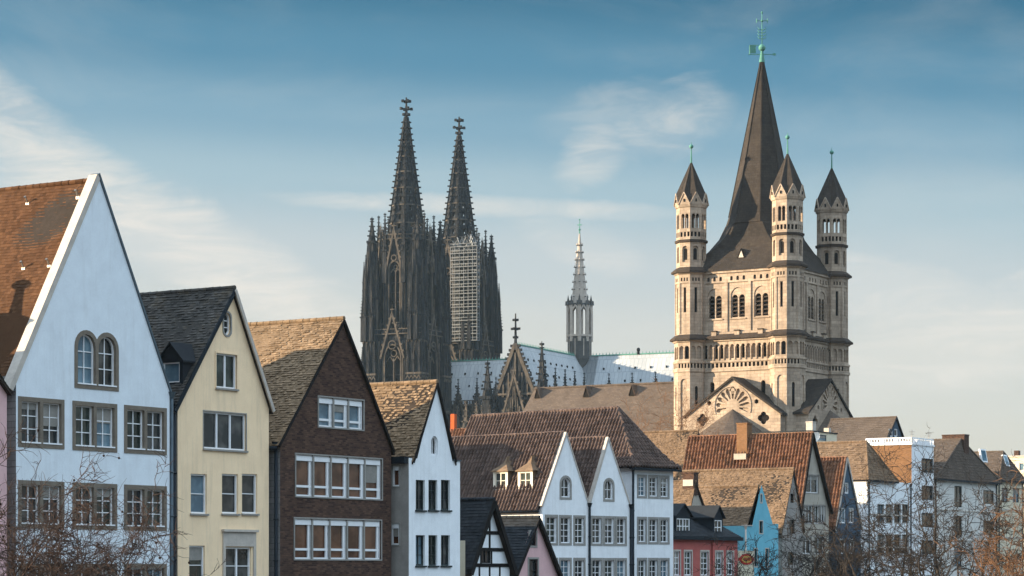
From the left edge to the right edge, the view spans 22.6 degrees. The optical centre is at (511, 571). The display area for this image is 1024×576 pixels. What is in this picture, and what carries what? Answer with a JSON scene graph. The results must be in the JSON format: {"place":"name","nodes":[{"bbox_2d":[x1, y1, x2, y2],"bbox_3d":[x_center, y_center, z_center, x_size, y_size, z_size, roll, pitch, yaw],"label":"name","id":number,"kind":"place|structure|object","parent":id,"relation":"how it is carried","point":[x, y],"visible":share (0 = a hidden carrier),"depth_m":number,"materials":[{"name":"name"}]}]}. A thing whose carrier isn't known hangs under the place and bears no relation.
{"place":"outdoors","nodes":[
{"label":"outdoors","id":0,"kind":"place"},
{"bbox_2d":[0,374,11,575],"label":"gabled house","id":1,"kind":"structure","parent":0,"point":[5,391],"depth_m":96.42,"materials":[{"name":"pink paint"}]},
{"bbox_2d":[0,173,175,575],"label":"gabled house","id":2,"kind":"structure","parent":0,"point":[81,363],"depth_m":101.20,"materials":[{"name":"white paint"}]},
{"bbox_2d":[18,396,64,448],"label":"window","id":3,"kind":"structure","parent":2,"relation":"in","point":[48,413],"depth_m":98.67,"materials":[{"name":"glass"}]},
{"bbox_2d":[18,480,64,528],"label":"window","id":4,"kind":"structure","parent":2,"relation":"in","point":[24,483],"depth_m":98.62,"materials":[{"name":"glass"}]},
{"bbox_2d":[72,401,116,451],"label":"window","id":5,"kind":"structure","parent":2,"relation":"in","point":[94,424],"depth_m":101.20,"materials":[{"name":"glass"}]},
{"bbox_2d":[72,482,116,529],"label":"window","id":6,"kind":"structure","parent":2,"relation":"in","point":[99,487],"depth_m":101.55,"materials":[{"name":"stone"}]},
{"bbox_2d":[72,564,116,575],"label":"window","id":7,"kind":"structure","parent":2,"relation":"in","point":[113,573],"depth_m":101.70,"materials":[{"name":"stone"}]},
{"bbox_2d":[74,330,118,391],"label":"window","id":8,"kind":"structure","parent":2,"relation":"in","point":[96,360],"depth_m":101.28,"materials":[{"name":"glass"}]},
{"bbox_2d":[124,405,166,454],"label":"window","id":9,"kind":"structure","parent":2,"relation":"in","point":[145,428],"depth_m":103.73,"materials":[{"name":"glass"}]},
{"bbox_2d":[124,484,166,530],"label":"window","id":10,"kind":"structure","parent":2,"relation":"in","point":[129,490],"depth_m":103.73,"materials":[{"name":"stone"}]},
{"bbox_2d":[124,564,166,575],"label":"window","id":11,"kind":"structure","parent":2,"relation":"in","point":[164,572],"depth_m":104.24,"materials":[{"name":"stone"}]},
{"bbox_2d":[140,285,275,575],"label":"gabled house","id":12,"kind":"structure","parent":0,"point":[223,407],"depth_m":109.02,"materials":[{"name":"yellow paint"}]},
{"bbox_2d":[189,546,202,575],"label":"window","id":13,"kind":"structure","parent":12,"relation":"in","point":[195,552],"depth_m":107.50,"materials":[{"name":"grey glass"}]},
{"bbox_2d":[190,474,208,515],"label":"window","id":14,"kind":"structure","parent":12,"relation":"in","point":[197,480],"depth_m":107.63,"materials":[{"name":"glass"}]},
{"bbox_2d":[203,410,248,452],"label":"window","id":15,"kind":"structure","parent":12,"relation":"in","point":[223,431],"depth_m":109.11,"materials":[{"name":"grey glass"}]},
{"bbox_2d":[222,311,231,336],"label":"window","id":16,"kind":"structure","parent":12,"relation":"in","point":[225,323],"depth_m":109.16,"materials":[{"name":"white glass"}]},
{"bbox_2d":[215,351,238,390],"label":"window","id":17,"kind":"structure","parent":12,"relation":"in","point":[224,362],"depth_m":109.06,"materials":[{"name":"grey glass"}]},
{"bbox_2d":[221,474,240,515],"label":"window","id":18,"kind":"structure","parent":12,"relation":"in","point":[229,481],"depth_m":109.38,"materials":[{"name":"grey glass"}]},
{"bbox_2d":[226,547,249,575],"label":"window","id":19,"kind":"structure","parent":12,"relation":"in","point":[240,566],"depth_m":109.86,"materials":[{"name":"grey glass"}]},
{"bbox_2d":[241,474,259,515],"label":"window","id":20,"kind":"structure","parent":12,"relation":"in","point":[248,480],"depth_m":110.48,"materials":[{"name":"grey glass"}]},
{"bbox_2d":[248,316,395,575],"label":"gabled house","id":21,"kind":"structure","parent":0,"point":[331,449],"depth_m":115.00,"materials":[{"name":"brick"}]},
{"bbox_2d":[294,517,381,560],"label":"window","id":22,"kind":"structure","parent":21,"relation":"in","point":[338,539],"depth_m":115.30,"materials":[{"name":"white paint"}]},
{"bbox_2d":[295,453,382,500],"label":"window","id":23,"kind":"structure","parent":21,"relation":"in","point":[322,475],"depth_m":115.30,"materials":[{"name":"white glass"}]},
{"bbox_2d":[318,395,364,430],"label":"window","id":24,"kind":"structure","parent":21,"relation":"in","point":[333,413],"depth_m":115.49,"materials":[{"name":"white glass"}]},
{"bbox_2d":[370,379,460,575],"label":"gabled house","id":25,"kind":"structure","parent":0,"point":[425,501],"depth_m":120.27,"materials":[{"name":"white paint"}]},
{"bbox_2d":[391,464,399,487],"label":"window","id":26,"kind":"structure","parent":25,"relation":"in","point":[396,468],"depth_m":119.07,"materials":[{"name":"white glass"}]},
{"bbox_2d":[391,522,399,545],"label":"window","id":27,"kind":"structure","parent":25,"relation":"in","point":[395,527],"depth_m":119.04,"materials":[{"name":"white paint"}]},
{"bbox_2d":[415,480,426,511],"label":"window","id":28,"kind":"structure","parent":25,"relation":"in","point":[419,483],"depth_m":119.57,"materials":[{"name":"glass"}]},
{"bbox_2d":[415,535,426,566],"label":"window","id":29,"kind":"structure","parent":25,"relation":"in","point":[419,538],"depth_m":119.63,"materials":[{"name":"glass"}]},
{"bbox_2d":[431,436,435,454],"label":"window","id":30,"kind":"structure","parent":25,"relation":"in","point":[433,441],"depth_m":120.60,"materials":[{"name":"grey glass"}]},
{"bbox_2d":[428,480,439,511],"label":"window","id":31,"kind":"structure","parent":25,"relation":"in","point":[431,483],"depth_m":120.48,"materials":[{"name":"glass"}]},
{"bbox_2d":[428,535,439,566],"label":"window","id":32,"kind":"structure","parent":25,"relation":"in","point":[431,538],"depth_m":120.45,"materials":[{"name":"glass"}]},
{"bbox_2d":[440,480,451,511],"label":"window","id":33,"kind":"structure","parent":25,"relation":"in","point":[444,483],"depth_m":121.30,"materials":[{"name":"glass"}]},
{"bbox_2d":[440,535,451,566],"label":"window","id":34,"kind":"structure","parent":25,"relation":"in","point":[444,538],"depth_m":121.36,"materials":[{"name":"glass"}]},
{"bbox_2d":[450,414,465,435],"bbox_3d":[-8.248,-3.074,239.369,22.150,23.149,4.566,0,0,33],"label":"chimney","id":35,"kind":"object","parent":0,"point":[455,430],"depth_m":237.26,"materials":[{"name":"orange brick"}]},
{"bbox_2d":[0,0,1023,455],"label":"sky","id":36,"kind":"structure","parent":0,"point":[251,146],"materials":[{"name":"blue"}]},
{"bbox_2d":[360,97,673,427],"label":"gothic cathedral","id":37,"kind":"structure","parent":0,"point":[406,324],"depth_m":794.31,"materials":[{"name":"grey stone"}]},
{"bbox_2d":[450,234,479,341],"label":"scaffolding","id":38,"kind":"object","parent":37,"relation":"attached to","point":[458,246],"visible":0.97,"depth_m":821.32,"materials":[{"name":"grey metal"}]},
{"bbox_2d":[451,431,633,575],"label":"terraced house","id":39,"kind":"structure","parent":0,"point":[572,492],"depth_m":166.45,"materials":[{"name":"white paint"}]},
{"bbox_2d":[545,514,557,544],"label":"window","id":40,"kind":"structure","parent":39,"relation":"in","point":[549,519],"depth_m":163.87,"materials":[{"name":"white paint"}]},
{"bbox_2d":[559,515,571,544],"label":"window","id":41,"kind":"structure","parent":39,"relation":"in","point":[563,519],"depth_m":164.79,"materials":[{"name":"white paint"}]},
{"bbox_2d":[559,558,571,575],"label":"window","id":42,"kind":"structure","parent":39,"relation":"in","point":[563,562],"depth_m":164.87,"materials":[{"name":"grey glass"}]},
{"bbox_2d":[560,475,571,499],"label":"window","id":43,"kind":"structure","parent":39,"relation":"in","point":[564,484],"depth_m":164.79,"materials":[{"name":"white paint"}]},
{"bbox_2d":[573,515,585,545],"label":"window","id":44,"kind":"structure","parent":39,"relation":"in","point":[578,524],"depth_m":165.80,"materials":[{"name":"white paint"}]},
{"bbox_2d":[573,558,585,575],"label":"window","id":45,"kind":"structure","parent":39,"relation":"in","point":[578,563],"depth_m":165.80,"materials":[{"name":"grey glass"}]},
{"bbox_2d":[591,516,602,545],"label":"window","id":46,"kind":"structure","parent":39,"relation":"in","point":[595,520],"depth_m":167.02,"materials":[{"name":"white paint"}]},
{"bbox_2d":[591,558,602,575],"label":"window","id":47,"kind":"structure","parent":39,"relation":"in","point":[595,562],"depth_m":167.04,"materials":[{"name":"grey glass"}]},
{"bbox_2d":[603,516,614,545],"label":"window","id":48,"kind":"structure","parent":39,"relation":"in","point":[607,520],"depth_m":167.84,"materials":[{"name":"white paint"}]},
{"bbox_2d":[603,558,614,575],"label":"window","id":49,"kind":"structure","parent":39,"relation":"in","point":[607,562],"depth_m":167.84,"materials":[{"name":"grey glass"}]},
{"bbox_2d":[603,478,614,501],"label":"window","id":50,"kind":"structure","parent":39,"relation":"in","point":[607,487],"depth_m":167.88,"materials":[{"name":"white paint"}]},
{"bbox_2d":[615,516,626,545],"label":"window","id":51,"kind":"structure","parent":39,"relation":"in","point":[619,523],"depth_m":168.74,"materials":[{"name":"white paint"}]},
{"bbox_2d":[615,558,626,575],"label":"window","id":52,"kind":"structure","parent":39,"relation":"in","point":[619,562],"depth_m":168.80,"materials":[{"name":"grey glass"}]},
{"bbox_2d":[643,429,699,479],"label":"gabled house","id":53,"kind":"structure","parent":0,"point":[671,444],"depth_m":240.13,"materials":[{"name":"brown tile"}]},
{"bbox_2d":[523,11,852,434],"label":"romanesque church","id":54,"kind":"structure","parent":0,"point":[760,341],"depth_m":349.64,"materials":[{"name":"stone"}]},
{"bbox_2d":[673,503,743,575],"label":"town house","id":55,"kind":"structure","parent":0,"point":[693,526],"depth_m":188.44,"materials":[{"name":"red paint"}]},
{"bbox_2d":[673,549,680,575],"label":"window","id":56,"kind":"structure","parent":55,"relation":"in","point":[675,552],"depth_m":184.70,"materials":[{"name":"grey glass"}]},
{"bbox_2d":[684,550,692,575],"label":"window","id":57,"kind":"structure","parent":55,"relation":"in","point":[687,553],"depth_m":186.14,"materials":[{"name":"grey glass"}]},
{"bbox_2d":[700,550,709,575],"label":"window","id":58,"kind":"structure","parent":55,"relation":"in","point":[703,553],"depth_m":188.29,"materials":[{"name":"grey glass"}]},
{"bbox_2d":[715,550,723,575],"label":"window","id":59,"kind":"structure","parent":55,"relation":"in","point":[717,552],"depth_m":190.14,"materials":[{"name":"grey glass"}]},
{"bbox_2d":[726,550,733,574],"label":"window","id":60,"kind":"structure","parent":55,"relation":"in","point":[728,564],"depth_m":191.54,"materials":[{"name":"grey glass"}]},
{"bbox_2d":[698,484,777,575],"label":"gabled house","id":61,"kind":"structure","parent":0,"point":[745,509],"depth_m":204.64,"materials":[{"name":"teal paint"}]},
{"bbox_2d":[759,520,762,533],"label":"window","id":62,"kind":"structure","parent":61,"relation":"in","point":[760,521],"depth_m":204.54,"materials":[{"name":"paint"}]},
{"bbox_2d":[678,467,804,575],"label":"gabled house","id":63,"kind":"structure","parent":0,"point":[776,480],"depth_m":215.00,"materials":[{"name":"brown tile"}]},
{"bbox_2d":[682,423,833,575],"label":"gabled house","id":64,"kind":"structure","parent":0,"point":[744,447],"depth_m":229.64,"materials":[{"name":"brown tile"}]},
{"bbox_2d":[802,536,811,554],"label":"window","id":65,"kind":"structure","parent":64,"relation":"in","point":[803,543],"depth_m":227.57,"materials":[{"name":"grey glass"}]},
{"bbox_2d":[807,504,812,523],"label":"window","id":66,"kind":"structure","parent":64,"relation":"in","point":[809,506],"depth_m":228.07,"materials":[{"name":"grey glass"}]},
{"bbox_2d":[805,474,818,493],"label":"window","id":67,"kind":"structure","parent":64,"relation":"in","point":[811,488],"depth_m":228.51,"materials":[{"name":"grey glass"}]},
{"bbox_2d":[813,504,819,523],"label":"window","id":68,"kind":"structure","parent":64,"relation":"in","point":[816,509],"depth_m":229.13,"materials":[{"name":"grey glass"}]},
{"bbox_2d":[814,536,824,554],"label":"window","id":69,"kind":"structure","parent":64,"relation":"in","point":[815,537],"depth_m":229.41,"materials":[{"name":"grey glass"}]},
{"bbox_2d":[820,504,825,523],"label":"window","id":70,"kind":"structure","parent":64,"relation":"in","point":[822,506],"depth_m":230.19,"materials":[{"name":"grey glass"}]},
{"bbox_2d":[820,456,862,575],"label":"gabled house","id":71,"kind":"structure","parent":0,"point":[837,471],"depth_m":239.88,"materials":[{"name":"paint"}]},
{"bbox_2d":[840,508,844,522],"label":"window","id":72,"kind":"structure","parent":71,"relation":"in","point":[843,521],"depth_m":239.60,"materials":[{"name":"white glass"}]},
{"bbox_2d":[849,508,853,522],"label":"window","id":73,"kind":"structure","parent":71,"relation":"in","point":[850,509],"depth_m":241.12,"materials":[{"name":"white glass"}]},
{"bbox_2d":[817,440,911,575],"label":"town house","id":74,"kind":"structure","parent":0,"point":[850,449],"depth_m":253.35,"materials":[{"name":"white paint"}]},
{"bbox_2d":[877,504,883,522],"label":"window","id":75,"kind":"structure","parent":74,"relation":"in","point":[879,506],"depth_m":252.88,"materials":[{"name":"glass"}]},
{"bbox_2d":[886,504,892,522],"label":"window","id":76,"kind":"structure","parent":74,"relation":"in","point":[887,519],"depth_m":254.49,"materials":[{"name":"glass"}]},
{"bbox_2d":[894,504,900,522],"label":"window","id":77,"kind":"structure","parent":74,"relation":"in","point":[899,520],"depth_m":256.42,"materials":[{"name":"glass"}]},
{"bbox_2d":[902,504,908,522],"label":"window","id":78,"kind":"structure","parent":74,"relation":"in","point":[906,505],"depth_m":257.81,"materials":[{"name":"glass"}]},
{"bbox_2d":[827,416,904,440],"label":"gabled house","id":79,"kind":"structure","parent":0,"point":[855,429],"depth_m":308.56,"materials":[{"name":"tile"}]},
{"bbox_2d":[865,437,934,574],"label":"apartment building","id":80,"kind":"structure","parent":0,"point":[907,453],"depth_m":267.40,"materials":[{"name":"white paint"}]},
{"bbox_2d":[922,458,932,472],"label":"window","id":81,"kind":"structure","parent":80,"relation":"in","point":[930,464],"depth_m":269.68,"materials":[{"name":"glass"}]},
{"bbox_2d":[922,485,932,499],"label":"window","id":82,"kind":"structure","parent":80,"relation":"in","point":[930,490],"depth_m":269.82,"materials":[{"name":"glass"}]},
{"bbox_2d":[922,513,932,526],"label":"window","id":83,"kind":"structure","parent":80,"relation":"in","point":[924,515],"depth_m":269.32,"materials":[{"name":"paint"}]},
{"bbox_2d":[870,434,1001,575],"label":"town house","id":84,"kind":"structure","parent":0,"point":[960,453],"depth_m":279.09,"materials":[{"name":"white paint"}]},
{"bbox_2d":[954,486,960,506],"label":"window","id":85,"kind":"structure","parent":84,"relation":"in","point":[957,488],"depth_m":277.74,"materials":[{"name":"glass"}]},
{"bbox_2d":[954,516,960,537],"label":"window","id":86,"kind":"structure","parent":84,"relation":"in","point":[956,519],"depth_m":277.74,"materials":[{"name":"paint"}]},
{"bbox_2d":[983,490,992,503],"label":"window","id":87,"kind":"structure","parent":84,"relation":"in","point":[985,495],"depth_m":284.60,"materials":[{"name":"glass"}]},
{"bbox_2d":[974,450,1023,575],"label":"town house","id":88,"kind":"structure","parent":0,"point":[993,464],"depth_m":295.27,"materials":[{"name":"beige paint"}]},
{"bbox_2d":[1013,488,1017,501],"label":"window","id":89,"kind":"structure","parent":88,"relation":"in","point":[1015,492],"depth_m":297.02,"materials":[{"name":"glass"}]},
{"bbox_2d":[1008,450,1023,475],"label":"apartment building","id":90,"kind":"structure","parent":0,"point":[1018,464],"depth_m":420.89,"materials":[{"name":"beige paint"}]},
{"label":"ground","id":91,"kind":"structure","parent":0,"visible":0},
{"bbox_2d":[0,418,233,575],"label":"plane tree","id":92,"kind":"object","parent":91,"relation":"on","point":[52,569],"visible":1,"depth_m":71.45,"materials":[{"name":"brown plant"}]},
{"bbox_2d":[460,497,517,575],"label":"half timbered house","id":93,"kind":"structure","parent":91,"relation":"on","point":[485,548],"depth_m":127.69,"materials":[{"name":"white paint"}]},
{"bbox_2d":[482,551,489,562],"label":"window","id":94,"kind":"structure","parent":93,"relation":"in","point":[485,554],"depth_m":127.65,"materials":[{"name":"black glass"}]},
{"bbox_2d":[501,515,562,575],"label":"gabled house","id":95,"kind":"structure","parent":91,"relation":"on","point":[531,547],"depth_m":131.28,"materials":[{"name":"pink paint"}]},
{"bbox_2d":[528,530,537,547],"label":"window","id":96,"kind":"structure","parent":95,"relation":"in","point":[533,542],"depth_m":131.19,"materials":[{"name":"grey glass"}]},
{"bbox_2d":[528,557,538,575],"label":"window","id":97,"kind":"structure","parent":95,"relation":"in","point":[532,561],"depth_m":131.16,"materials":[{"name":"grey glass"}]},
{"bbox_2d":[464,406,681,575],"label":"terraced house","id":98,"kind":"structure","parent":91,"relation":"on","point":[647,467],"depth_m":173.95,"materials":[{"name":"brown tile"}]},
{"bbox_2d":[637,474,646,497],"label":"window","id":99,"kind":"structure","parent":98,"relation":"in","point":[640,477],"depth_m":172.24,"materials":[{"name":"grey glass"}]},
{"bbox_2d":[637,517,646,543],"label":"window","id":100,"kind":"structure","parent":98,"relation":"in","point":[640,520],"depth_m":172.24,"materials":[{"name":"white paint"}]},
{"bbox_2d":[637,558,646,575],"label":"window","id":101,"kind":"structure","parent":98,"relation":"in","point":[640,561],"depth_m":172.24,"materials":[{"name":"white paint"}]},
{"bbox_2d":[648,475,658,498],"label":"window","id":102,"kind":"structure","parent":98,"relation":"in","point":[651,478],"depth_m":173.25,"materials":[{"name":"grey glass"}]},
{"bbox_2d":[648,517,658,543],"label":"window","id":103,"kind":"structure","parent":98,"relation":"in","point":[651,520],"depth_m":173.25,"materials":[{"name":"white paint"}]},
{"bbox_2d":[648,558,658,575],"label":"window","id":104,"kind":"structure","parent":98,"relation":"in","point":[651,561],"depth_m":173.25,"materials":[{"name":"white paint"}]},
{"bbox_2d":[659,475,669,498],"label":"window","id":105,"kind":"structure","parent":98,"relation":"in","point":[662,478],"depth_m":174.01,"materials":[{"name":"grey glass"}]},
{"bbox_2d":[659,517,669,543],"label":"window","id":106,"kind":"structure","parent":98,"relation":"in","point":[662,523],"depth_m":174.10,"materials":[{"name":"white paint"}]},
{"bbox_2d":[659,558,669,575],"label":"window","id":107,"kind":"structure","parent":98,"relation":"in","point":[662,561],"depth_m":174.10,"materials":[{"name":"white paint"}]},
{"bbox_2d":[618,379,723,434],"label":"bare tree","id":108,"kind":"object","parent":91,"relation":"on","point":[697,422],"visible":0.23,"depth_m":313.09,"materials":[{"name":"brown plant"}]},
{"bbox_2d":[673,472,703,505],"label":"gabled house","id":109,"kind":"structure","parent":91,"relation":"on","point":[686,491],"depth_m":200.14,"materials":[{"name":"beige paint"}]},
{"bbox_2d":[738,551,753,575],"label":"signboard","id":110,"kind":"object","parent":91,"relation":"on","point":[748,561],"visible":0.63,"depth_m":193.99,"materials":[{"name":"beige metal"}]},
{"bbox_2d":[691,485,878,575],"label":"bare tree","id":111,"kind":"object","parent":91,"relation":"on","point":[770,566],"visible":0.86,"depth_m":167.61,"materials":[{"name":"brown plant"}]},
{"bbox_2d":[752,421,837,441],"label":"flat roofed building","id":112,"kind":"structure","parent":91,"relation":"on","point":[827,434],"depth_m":288.15,"materials":[{"name":"beige paint"}]},
{"bbox_2d":[770,507,916,575],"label":"bare tree","id":113,"kind":"object","parent":91,"relation":"on","point":[835,564],"visible":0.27,"depth_m":174.99,"materials":[{"name":"grey plant"}]},
{"bbox_2d":[765,436,979,575],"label":"bare tree","id":114,"kind":"object","parent":91,"relation":"on","point":[846,555],"visible":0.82,"depth_m":160.00,"materials":[{"name":"brown plant"}]},
{"bbox_2d":[856,426,1023,575],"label":"bare tree","id":115,"kind":"object","parent":91,"relation":"on","point":[987,522],"visible":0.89,"depth_m":148.81,"materials":[{"name":"brown plant"}]},
{"bbox_2d":[933,469,1023,575],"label":"bare tree","id":116,"kind":"object","parent":91,"relation":"on","point":[1007,566],"visible":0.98,"depth_m":140.36,"materials":[{"name":"brown plant"}]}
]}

